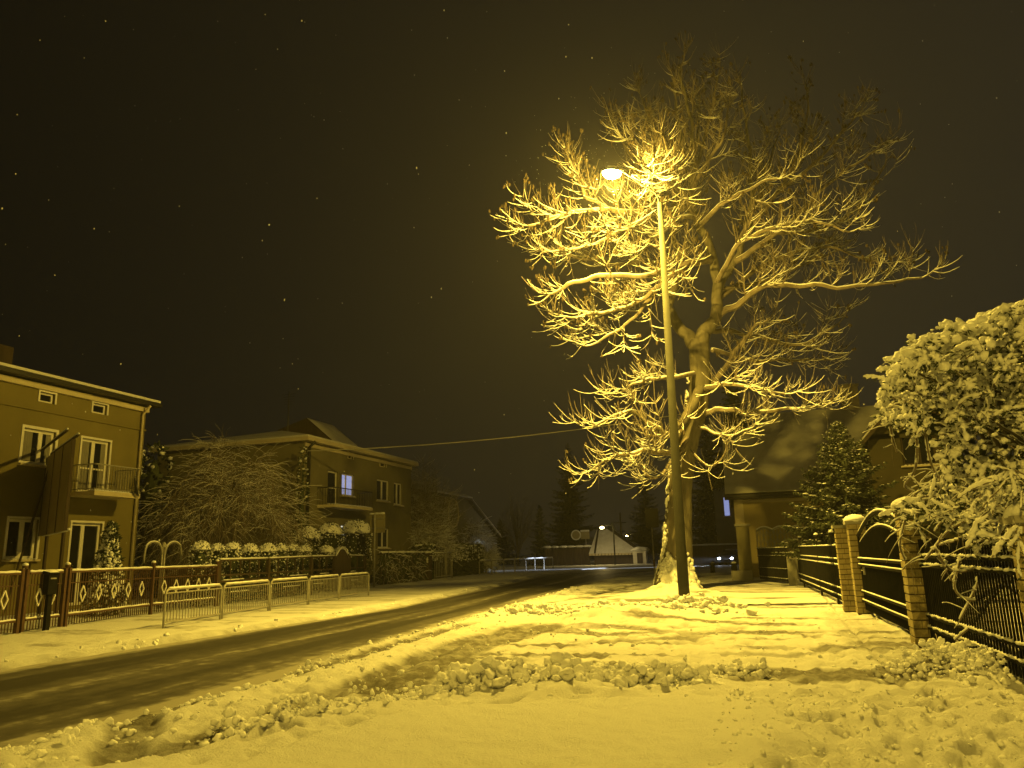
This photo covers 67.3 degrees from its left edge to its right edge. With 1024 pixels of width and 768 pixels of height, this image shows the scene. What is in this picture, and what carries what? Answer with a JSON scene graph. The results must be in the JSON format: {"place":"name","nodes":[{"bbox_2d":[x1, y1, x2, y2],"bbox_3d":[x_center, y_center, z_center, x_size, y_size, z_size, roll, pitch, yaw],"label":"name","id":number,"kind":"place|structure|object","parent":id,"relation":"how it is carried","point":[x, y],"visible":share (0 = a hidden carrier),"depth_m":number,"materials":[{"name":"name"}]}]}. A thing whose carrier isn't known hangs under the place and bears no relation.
{"place":"outdoors","nodes":[
{"label":"outdoors","id":0,"kind":"place"},
{"bbox_2d":[0,564,738,748],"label":"road","id":1,"kind":"structure","parent":0,"point":[40,700],"depth_m":12.50,"materials":[{"name":"asphalt"}]},
{"bbox_2d":[717,549,738,564],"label":"car","id":2,"kind":"object","parent":1,"relation":"on","point":[726,556],"visible":0.86,"depth_m":77.28,"materials":[{"name":"paint"}]},
{"bbox_2d":[1,14,1016,616],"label":"falling snow","id":3,"kind":"structure","parent":0,"point":[441,288],"depth_m":10.63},
{"bbox_2d":[0,554,1023,767],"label":"snow ground","id":4,"kind":"structure","parent":0,"point":[594,723],"depth_m":8.32,"materials":[{"name":"snow"}]},
{"bbox_2d":[4,428,79,617],"bbox_3d":[-14.934,4.680,24.786,5.184,5.858,1.138,-13,-17,43],"label":"billboard","id":5,"kind":"object","parent":4,"relation":"on","point":[55,493],"visible":0.97,"depth_m":24.88,"materials":[{"name":"brown wood"}]},
{"bbox_2d":[42,570,59,630],"bbox_3d":[-11.560,5.409,19.194,0.240,1.492,0.300,-5,-13,17],"label":"letterbox","id":6,"kind":"object","parent":4,"relation":"on","point":[50,582],"visible":0.96,"depth_m":19.17,"materials":[{"name":"black metal"}]},
{"bbox_2d":[0,344,161,615],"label":"ochre house","id":7,"kind":"structure","parent":4,"relation":"on","point":[39,410],"depth_m":28.20,"materials":[{"name":"paint"}]},
{"bbox_2d":[1,516,40,561],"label":"window","id":8,"kind":"structure","parent":7,"relation":"in","point":[17,528],"depth_m":26.22,"materials":[{"name":"white paint"}]},
{"bbox_2d":[17,424,58,467],"bbox_3d":[-16.714,2.226,27.146,0.332,1.412,1.483,-5,-13,17],"label":"window","id":9,"kind":"structure","parent":7,"relation":"in","point":[32,441],"depth_m":27.11,"materials":[{"name":"white paint"}]},
{"bbox_2d":[37,389,57,404],"bbox_3d":[-16.782,0.473,27.682,0.205,0.429,0.758,-5,-13,17],"label":"attic window","id":10,"kind":"structure","parent":7,"relation":"in","point":[42,397],"depth_m":27.74,"materials":[{"name":"white paint"}]},
{"bbox_2d":[66,520,104,605],"bbox_3d":[-15.944,6.623,28.537,0.205,3.040,1.539,-5,-13,17],"label":"door","id":11,"kind":"structure","parent":7,"relation":"in","point":[83,541],"depth_m":28.61,"materials":[{"name":"white paint"}]},
{"bbox_2d":[75,435,111,490],"bbox_3d":[-16.019,3.102,29.376,0.205,2.088,1.483,-5,-13,17],"label":"balcony door","id":12,"kind":"structure","parent":7,"relation":"in","point":[90,451],"depth_m":29.45,"materials":[{"name":"white paint"}]},
{"bbox_2d":[91,401,108,415],"bbox_3d":[-16.069,0.940,29.877,0.205,0.458,0.814,-5,-13,17],"label":"attic window","id":13,"kind":"structure","parent":7,"relation":"in","point":[95,408],"depth_m":29.95,"materials":[{"name":"white paint"}]},
{"bbox_2d":[130,476,147,495],"bbox_3d":[-14.417,3.924,29.599,0.588,0.794,0.659,-5,-13,17],"label":"satellite dish","id":14,"kind":"object","parent":7,"relation":"attached to","point":[135,486],"visible":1,"depth_m":29.44,"materials":[{"name":"metal"}]},
{"bbox_2d":[81,520,128,615],"bbox_3d":[-12.879,5.920,24.515,1.440,3.190,1.437,-5,-13,17],"label":"cone conifer","id":15,"kind":"object","parent":4,"relation":"on","point":[108,552],"visible":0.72,"depth_m":24.33,"materials":[{"name":"green plant"}]},
{"bbox_2d":[0,559,219,633],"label":"diamond fence","id":16,"kind":"object","parent":4,"relation":"on","point":[18,620],"visible":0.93,"depth_m":21.69,"materials":[{"name":"brown metal"}]},
{"bbox_2d":[25,569,63,629],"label":"garden gate","id":17,"kind":"structure","parent":16,"relation":"attached to","point":[37,603],"depth_m":19.11,"materials":[{"name":"brown metal"}]},
{"bbox_2d":[132,440,175,598],"bbox_3d":[-16.815,6.372,35.794,2.002,7.649,2.133,-5,-13,17],"label":"evergreen bush","id":18,"kind":"object","parent":4,"relation":"on","point":[152,476],"visible":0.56,"depth_m":35.73,"materials":[{"name":"green plant"}]},
{"bbox_2d":[142,540,181,608],"bbox_3d":[-12.379,6.786,27.196,0.177,2.459,1.911,-5,-13,17],"label":"garden post","id":19,"kind":"object","parent":4,"relation":"on","point":[164,546],"visible":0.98,"depth_m":27.24,"materials":[{"name":"metal"}]},
{"bbox_2d":[162,583,222,628],"bbox_3d":[-8.269,5.839,20.017,0.059,1.190,2.765,-3,-13,8],"label":"kerb barrier","id":20,"kind":"object","parent":4,"relation":"on","point":[189,587],"visible":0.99,"depth_m":19.90,"materials":[{"name":"metal"}]},
{"bbox_2d":[186,540,214,606],"bbox_3d":[-11.303,6.882,27.835,0.901,2.493,0.934,-5,-13,17],"label":"clipped bush","id":21,"kind":"object","parent":4,"relation":"on","point":[200,547],"visible":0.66,"depth_m":27.76,"materials":[{"name":"green plant"}]},
{"bbox_2d":[205,543,227,596],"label":"clipped bush","id":22,"kind":"object","parent":4,"relation":"on","point":[218,549],"visible":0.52,"depth_m":28.83,"materials":[{"name":"green plant"}]},
{"bbox_2d":[221,541,242,602],"bbox_3d":[-10.906,7.339,29.912,0.857,2.480,0.869,-5,-13,17],"label":"clipped bush","id":23,"kind":"object","parent":4,"relation":"on","point":[232,547],"visible":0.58,"depth_m":29.84,"materials":[{"name":"green plant"}]},
{"bbox_2d":[132,424,332,599],"bbox_3d":[-13.300,6.078,35.730,8.960,8.420,9.876,-5,-13,17],"label":"weeping shrub","id":24,"kind":"object","parent":4,"relation":"on","point":[240,507],"visible":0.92,"depth_m":34.39,"materials":[{"name":"brown plant"}]},
{"bbox_2d":[221,579,269,618],"bbox_3d":[-7.892,6.474,22.925,0.060,1.190,3.110,-3,-13,6],"label":"kerb barrier","id":25,"kind":"object","parent":4,"relation":"on","point":[244,582],"visible":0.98,"depth_m":22.82,"materials":[{"name":"metal"}]},
{"bbox_2d":[237,542,259,600],"bbox_3d":[-10.668,7.647,31.206,0.927,2.427,0.961,-5,-13,17],"label":"clipped bush","id":26,"kind":"object","parent":4,"relation":"on","point":[249,549],"visible":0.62,"depth_m":31.10,"materials":[{"name":"green plant"}]},
{"bbox_2d":[254,543,278,598],"bbox_3d":[-10.411,7.942,32.620,0.972,2.450,1.000,6,-14,-30],"label":"clipped bush","id":27,"kind":"object","parent":4,"relation":"on","point":[266,549],"visible":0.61,"depth_m":32.53,"materials":[{"name":"green plant"}]},
{"bbox_2d":[185,692,349,745],"bbox_3d":[-2.351,3.201,7.428,0.807,0.396,1.653,-11,-16,36],"label":"snow pile","id":28,"kind":"object","parent":4,"relation":"on","point":[232,723],"visible":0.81,"depth_m":7.34,"materials":[{"name":"snow"}]},
{"bbox_2d":[271,542,289,596],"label":"clipped bush","id":29,"kind":"object","parent":4,"relation":"on","point":[282,547],"visible":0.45,"depth_m":33.72,"materials":[{"name":"green plant"}]},
{"bbox_2d":[148,418,418,590],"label":"grey house","id":30,"kind":"structure","parent":4,"relation":"on","point":[365,484],"depth_m":45.95,"materials":[{"name":"paint"}]},
{"bbox_2d":[327,471,336,503],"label":"balcony door","id":31,"kind":"structure","parent":30,"relation":"in","point":[332,475],"depth_m":45.90,"materials":[{"name":"white paint"}]},
{"bbox_2d":[341,473,355,497],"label":"window","id":32,"kind":"structure","parent":30,"relation":"in","point":[347,480],"depth_m":47.65,"materials":[{"name":"glass"}]},
{"bbox_2d":[376,479,390,502],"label":"window","id":33,"kind":"structure","parent":30,"relation":"in","point":[382,486],"depth_m":52.03,"materials":[{"name":"glass"}]},
{"bbox_2d":[377,528,390,548],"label":"window","id":34,"kind":"structure","parent":30,"relation":"in","point":[382,537],"depth_m":51.54,"materials":[{"name":"glass"}]},
{"bbox_2d":[393,483,403,506],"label":"window","id":35,"kind":"structure","parent":30,"relation":"in","point":[397,487],"depth_m":54.18,"materials":[{"name":"glass"}]},
{"bbox_2d":[308,401,750,450],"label":"overhead cable","id":36,"kind":"object","parent":30,"relation":"attached to","point":[496,438],"visible":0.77,"depth_m":44.13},
{"bbox_2d":[272,529,296,591],"bbox_3d":[-11.485,8.903,38.669,1.382,3.248,1.426,-5,-13,17],"label":"round bush","id":37,"kind":"object","parent":4,"relation":"on","point":[295,540],"visible":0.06,"depth_m":38.73,"materials":[{"name":"green plant"}]},
{"bbox_2d":[269,576,308,610],"bbox_3d":[-7.453,7.103,25.810,0.060,1.190,2.740,-4,-13,10],"label":"kerb barrier","id":38,"kind":"object","parent":4,"relation":"on","point":[284,579],"visible":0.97,"depth_m":25.79,"materials":[{"name":"metal"}]},
{"bbox_2d":[217,548,366,605],"bbox_3d":[-9.267,8.446,34.636,0.137,2.141,14.635,-4,-13,10],"label":"dark fence","id":39,"kind":"object","parent":4,"relation":"on","point":[341,561],"visible":0.8,"depth_m":33.63,"materials":[{"name":"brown wood"}]},
{"bbox_2d":[284,543,301,595],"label":"clipped bush","id":40,"kind":"object","parent":4,"relation":"on","point":[291,561],"visible":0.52,"depth_m":34.77,"materials":[{"name":"green plant"}]},
{"bbox_2d":[292,444,310,589],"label":"columnar evergreen","id":41,"kind":"object","parent":4,"relation":"on","point":[301,494],"visible":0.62,"depth_m":41.72,"materials":[{"name":"green plant"}]},
{"bbox_2d":[296,545,312,593],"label":"clipped bush","id":42,"kind":"object","parent":4,"relation":"on","point":[306,548],"visible":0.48,"depth_m":35.99,"materials":[{"name":"green plant"}]},
{"bbox_2d":[293,525,321,589],"bbox_3d":[-10.699,9.092,40.056,1.765,3.446,1.738,-5,-13,17],"label":"round bush","id":43,"kind":"object","parent":4,"relation":"on","point":[315,532],"visible":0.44,"depth_m":39.93,"materials":[{"name":"green plant"}]},
{"bbox_2d":[308,574,339,604],"bbox_3d":[-6.957,7.695,28.540,0.060,1.190,2.811,-3,-13,9],"label":"kerb barrier","id":44,"kind":"object","parent":4,"relation":"on","point":[322,576],"visible":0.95,"depth_m":28.48,"materials":[{"name":"metal"}]},
{"bbox_2d":[316,545,335,590],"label":"clipped bush","id":45,"kind":"object","parent":4,"relation":"on","point":[326,549],"visible":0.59,"depth_m":38.36,"materials":[{"name":"green plant"}]},
{"bbox_2d":[313,521,344,587],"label":"round bush","id":46,"kind":"object","parent":4,"relation":"on","point":[329,537],"visible":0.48,"depth_m":41.91,"materials":[{"name":"green plant"}]},
{"bbox_2d":[331,545,349,588],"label":"clipped bush","id":47,"kind":"object","parent":4,"relation":"on","point":[339,547],"visible":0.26,"depth_m":40.28,"materials":[{"name":"green plant"}]},
{"bbox_2d":[339,572,368,599],"bbox_3d":[-6.418,8.319,31.414,0.060,1.190,3.046,-4,-13,11],"label":"kerb barrier","id":48,"kind":"object","parent":4,"relation":"on","point":[358,592],"visible":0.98,"depth_m":31.27,"materials":[{"name":"metal"}]},
{"bbox_2d":[339,519,372,585],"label":"round bush","id":49,"kind":"object","parent":4,"relation":"on","point":[354,530],"visible":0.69,"depth_m":44.49,"materials":[{"name":"green plant"}]},
{"bbox_2d":[369,512,384,586],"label":"road sign","id":50,"kind":"object","parent":4,"relation":"on","point":[377,522],"visible":0.95,"depth_m":42.31,"materials":[{"name":"metal"}]},
{"bbox_2d":[368,540,431,584],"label":"overgrown fence","id":51,"kind":"object","parent":4,"relation":"on","point":[415,571],"visible":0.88,"depth_m":47.86,"materials":[{"name":"plant"}]},
{"bbox_2d":[423,551,431,579],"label":"gate post","id":52,"kind":"object","parent":4,"relation":"on","point":[428,573],"visible":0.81,"depth_m":51.80,"materials":[{"name":"concrete"}]},
{"bbox_2d":[406,505,470,568],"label":"bare shrub","id":53,"kind":"object","parent":4,"relation":"on","point":[432,536],"visible":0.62,"depth_m":56.10,"materials":[{"name":"brown plant"}]},
{"bbox_2d":[411,449,473,543],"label":"bare shrub","id":54,"kind":"object","parent":4,"relation":"on","point":[415,503],"visible":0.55,"depth_m":58.18,"materials":[{"name":"brown plant"}]},
{"bbox_2d":[434,551,452,578],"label":"metal gate","id":55,"kind":"structure","parent":4,"relation":"on","point":[446,575],"depth_m":54.60,"materials":[{"name":"metal"}]},
{"bbox_2d":[411,542,486,578],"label":"trimmed hedge","id":56,"kind":"object","parent":4,"relation":"on","point":[473,557],"visible":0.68,"depth_m":61.23,"materials":[{"name":"green plant"}]},
{"bbox_2d":[411,481,501,569],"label":"gabled house","id":57,"kind":"structure","parent":4,"relation":"on","point":[475,512],"depth_m":72.52,"materials":[{"name":"grey paint"}]},
{"bbox_2d":[448,499,458,527],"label":"round window","id":58,"kind":"structure","parent":57,"relation":"in","point":[453,499],"depth_m":70.56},
{"bbox_2d":[460,515,500,551],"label":"bare shrub","id":59,"kind":"object","parent":4,"relation":"on","point":[479,536],"visible":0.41,"depth_m":72.44,"materials":[{"name":"brown plant"}]},
{"bbox_2d":[479,559,492,574],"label":"hoop rail","id":60,"kind":"object","parent":4,"relation":"on","point":[486,560],"visible":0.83,"depth_m":62.46,"materials":[{"name":"metal"}]},
{"bbox_2d":[481,542,502,572],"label":"arching shrub","id":61,"kind":"object","parent":4,"relation":"on","point":[489,553],"visible":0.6,"depth_m":67.55,"materials":[{"name":"green plant"}]},
{"bbox_2d":[492,559,504,572],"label":"hoop rail","id":62,"kind":"object","parent":4,"relation":"on","point":[499,560],"visible":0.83,"depth_m":65.50,"materials":[{"name":"metal"}]},
{"bbox_2d":[496,490,542,565],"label":"tree","id":63,"kind":"object","parent":4,"relation":"on","point":[514,522],"visible":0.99,"depth_m":106.72,"materials":[{"name":"brown plant"}]},
{"bbox_2d":[514,558,525,571],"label":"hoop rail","id":64,"kind":"object","parent":4,"relation":"on","point":[520,559],"visible":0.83,"depth_m":71.27,"materials":[{"name":"metal"}]},
{"bbox_2d":[329,650,724,711],"bbox_3d":[0.142,3.474,9.189,4.610,0.497,1.798,1,-13,-11],"label":"snow pile","id":65,"kind":"object","parent":4,"relation":"on","point":[490,671],"visible":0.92,"depth_m":9.03,"materials":[{"name":"snow"}]},
{"bbox_2d":[523,505,552,565],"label":"spruce tree","id":66,"kind":"object","parent":4,"relation":"on","point":[539,551],"visible":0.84,"depth_m":101.39,"materials":[{"name":"green plant"}]},
{"bbox_2d":[542,545,591,565],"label":"capped fence","id":67,"kind":"object","parent":4,"relation":"on","point":[571,555],"visible":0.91,"depth_m":99.54,"materials":[{"name":"brown wood"}]},
{"bbox_2d":[544,443,608,559],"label":"spruce tree","id":68,"kind":"object","parent":4,"relation":"on","point":[568,524],"visible":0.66,"depth_m":118.75,"materials":[{"name":"green plant"}]},
{"bbox_2d":[571,530,589,544],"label":"road sign","id":69,"kind":"object","parent":4,"relation":"on","point":[578,535],"visible":0.97,"depth_m":103.35,"materials":[{"name":"metal"}]},
{"bbox_2d":[599,525,615,564],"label":"street lamp","id":70,"kind":"object","parent":4,"relation":"on","point":[601,526],"visible":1,"depth_m":93.78,"materials":[{"name":"grey metal"}]},
{"bbox_2d":[589,527,647,564],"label":"snowy roof house","id":71,"kind":"structure","parent":4,"relation":"on","point":[602,543],"depth_m":99.35,"materials":[{"name":"snow"}]},
{"bbox_2d":[488,592,770,615],"bbox_3d":[2.635,5.847,20.301,7.733,0.647,4.048,-9,-15,31],"label":"snow pile","id":72,"kind":"object","parent":4,"relation":"on","point":[667,602],"visible":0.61,"depth_m":19.77,"materials":[{"name":"snow"}]},
{"bbox_2d":[631,547,649,563],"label":"kiosk","id":73,"kind":"object","parent":4,"relation":"on","point":[640,556],"visible":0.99,"depth_m":95.23,"materials":[{"name":"white paint"}]},
{"bbox_2d":[637,553,642,562],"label":"door","id":74,"kind":"structure","parent":73,"relation":"in","point":[639,555],"depth_m":95.14,"materials":[{"name":"brown wood"}]},
{"bbox_2d":[624,474,664,562],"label":"spruce tree","id":75,"kind":"object","parent":4,"relation":"on","point":[642,538],"visible":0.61,"depth_m":109.05,"materials":[{"name":"green plant"}]},
{"bbox_2d":[601,165,689,595],"bbox_3d":[4.005,-0.287,23.395,1.879,13.982,0.375,-3,-13,8],"label":"street lamp","id":76,"kind":"object","parent":4,"relation":"on","point":[612,172],"visible":0.98,"depth_m":22.90,"materials":[{"name":"grey metal"}]},
{"bbox_2d":[679,570,685,587],"bbox_3d":[4.841,5.534,21.831,0.160,0.500,0.030,-5,-13,17],"label":"access door","id":77,"kind":"structure","parent":76,"relation":"in","point":[681,572],"depth_m":21.82,"materials":[{"name":"grey metal"}]},
{"bbox_2d":[645,508,658,573],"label":"road sign","id":78,"kind":"object","parent":4,"relation":"on","point":[652,518],"visible":0.87,"depth_m":47.22,"materials":[{"name":"metal"}]},
{"bbox_2d":[692,415,722,543],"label":"spruce tree","id":79,"kind":"object","parent":4,"relation":"on","point":[706,520],"visible":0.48,"depth_m":93.86,"materials":[{"name":"green plant"}]},
{"bbox_2d":[710,562,714,572],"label":"bollard","id":80,"kind":"object","parent":4,"relation":"on","point":[712,567],"visible":0.93,"depth_m":51.45,"materials":[{"name":"black metal"}]},
{"bbox_2d":[693,543,738,564],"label":"garden wall","id":81,"kind":"structure","parent":4,"relation":"on","point":[704,554],"depth_m":83.38,"materials":[{"name":"grey concrete"}]},
{"bbox_2d":[713,488,736,543],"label":"house","id":82,"kind":"structure","parent":4,"relation":"on","point":[725,521],"depth_m":85.63,"materials":[{"name":"grey paint"}]},
{"bbox_2d":[723,497,730,516],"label":"window","id":83,"kind":"structure","parent":82,"relation":"in","point":[726,502],"depth_m":85.91,"materials":[{"name":"glass"}]},
{"bbox_2d":[488,30,962,588],"bbox_3d":[8.192,-4.856,30.910,17.282,26.140,15.965,-5,-13,17],"label":"bare tree","id":84,"kind":"object","parent":4,"relation":"on","point":[696,400],"visible":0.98,"depth_m":29.97,"materials":[{"name":"brown plant"}]},
{"bbox_2d":[705,372,753,490],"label":"spruce tree","id":85,"kind":"object","parent":4,"relation":"on","point":[719,485],"visible":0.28,"depth_m":58.12,"materials":[{"name":"green plant"}]},
{"bbox_2d":[731,561,736,570],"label":"bollard","id":86,"kind":"object","parent":4,"relation":"on","point":[733,566],"visible":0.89,"depth_m":43.17,"materials":[{"name":"concrete"}]},
{"bbox_2d":[731,524,752,580],"bbox_3d":[11.561,8.567,38.756,1.090,2.964,1.070,-5,-13,17],"label":"gate post","id":87,"kind":"object","parent":4,"relation":"on","point":[745,572],"visible":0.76,"depth_m":38.67,"materials":[{"name":"grey paint"}]},
{"bbox_2d":[697,657,796,678],"bbox_3d":[2.959,3.605,9.680,1.213,0.299,0.850,-5,-13,17],"label":"snow pile","id":88,"kind":"object","parent":4,"relation":"on","point":[761,667],"visible":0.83,"depth_m":9.63,"materials":[{"name":"snow"}]},
{"bbox_2d":[757,547,788,581],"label":"metal gate","id":89,"kind":"structure","parent":4,"relation":"on","point":[771,566],"depth_m":35.05,"materials":[{"name":"metal"}]},
{"bbox_2d":[756,525,802,579],"bbox_3d":[13.444,8.409,38.205,2.370,2.736,0.118,-5,-13,17],"label":"lattice fence","id":90,"kind":"object","parent":4,"relation":"on","point":[772,530],"visible":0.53,"depth_m":38.45,"materials":[{"name":"wood"}]},
{"bbox_2d":[786,555,797,584],"bbox_3d":[11.784,7.872,32.334,0.420,1.528,0.381,-5,-13,17],"label":"concrete post","id":91,"kind":"object","parent":4,"relation":"on","point":[792,572],"visible":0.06,"depth_m":32.20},
{"bbox_2d":[797,530,842,603],"bbox_3d":[10.151,6.014,25.747,0.150,1.988,14.018,-5,-13,15],"label":"ball top fence","id":92,"kind":"object","parent":4,"relation":"on","point":[818,569],"visible":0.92,"depth_m":24.17,"materials":[{"name":"black metal"}]},
{"bbox_2d":[771,421,899,559],"bbox_3d":[13.184,4.827,30.714,5.805,6.700,5.866,-5,-13,17],"label":"spruce tree","id":93,"kind":"object","parent":4,"relation":"on","point":[852,492],"visible":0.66,"depth_m":30.42,"materials":[{"name":"green plant"}]},
{"bbox_2d":[831,525,855,611],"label":"brick pier","id":94,"kind":"structure","parent":4,"relation":"on","point":[844,568],"depth_m":18.78,"materials":[{"name":"brick"}]},
{"bbox_2d":[722,383,974,578],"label":"cream house","id":95,"kind":"structure","parent":4,"relation":"on","point":[780,457],"depth_m":43.14,"materials":[{"name":"paint"}]},
{"bbox_2d":[900,436,938,467],"bbox_3d":[18.117,2.904,34.255,1.605,1.550,0.358,-5,-13,17],"label":"window","id":96,"kind":"structure","parent":95,"relation":"in","point":[909,453],"depth_m":34.36,"materials":[{"name":"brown wood"}]},
{"bbox_2d":[843,514,871,614],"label":"brick pier","id":97,"kind":"structure","parent":4,"relation":"on","point":[852,522],"depth_m":18.20,"materials":[{"name":"brick"}]},
{"bbox_2d":[856,508,909,630],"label":"arched gate","id":98,"kind":"structure","parent":97,"relation":"attached to","point":[883,588],"depth_m":15.20,"materials":[{"name":"black metal"}]},
{"bbox_2d":[889,497,933,647],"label":"brick pier","id":99,"kind":"structure","parent":4,"relation":"on","point":[918,620],"depth_m":12.13,"materials":[{"name":"brick"}]},
{"bbox_2d":[836,636,1023,689],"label":"snow pile","id":100,"kind":"object","parent":4,"relation":"on","point":[960,656],"visible":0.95,"depth_m":9.08,"materials":[{"name":"snow"}]},
{"bbox_2d":[862,300,1023,678],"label":"snowy shrub","id":101,"kind":"object","parent":4,"relation":"on","point":[916,372],"visible":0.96,"depth_m":9.46,"materials":[{"name":"snow"}]},
{"bbox_2d":[917,536,1023,678],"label":"metal railing","id":102,"kind":"object","parent":4,"relation":"on","point":[943,618],"visible":0.65,"depth_m":9.45,"materials":[{"name":"metal"}]},
{"bbox_2d":[999,501,1023,619],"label":"brick pier","id":103,"kind":"structure","parent":4,"relation":"on","point":[1013,513],"depth_m":7.46,"materials":[{"name":"brick"}]},
{"bbox_2d":[0,0,1023,565],"label":"sky","id":104,"kind":"structure","parent":0,"point":[231,139],"materials":[{"name":"black"}]},
{"bbox_2d":[133,552,999,584],"bbox_3d":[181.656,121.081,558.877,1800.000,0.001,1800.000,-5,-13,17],"label":"ground","id":105,"kind":"structure","parent":0,"point":[527,556],"depth_m":179.45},
{"bbox_2d":[495,521,523,564],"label":"tree","id":106,"kind":"object","parent":105,"relation":"on","point":[504,550],"visible":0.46,"depth_m":133.30,"materials":[{"name":"green plant"}]},
{"bbox_2d":[615,513,626,553],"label":"utility pole","id":107,"kind":"object","parent":105,"relation":"on","point":[620,531],"visible":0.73,"depth_m":128.41,"materials":[{"name":"concrete"}]}
]}

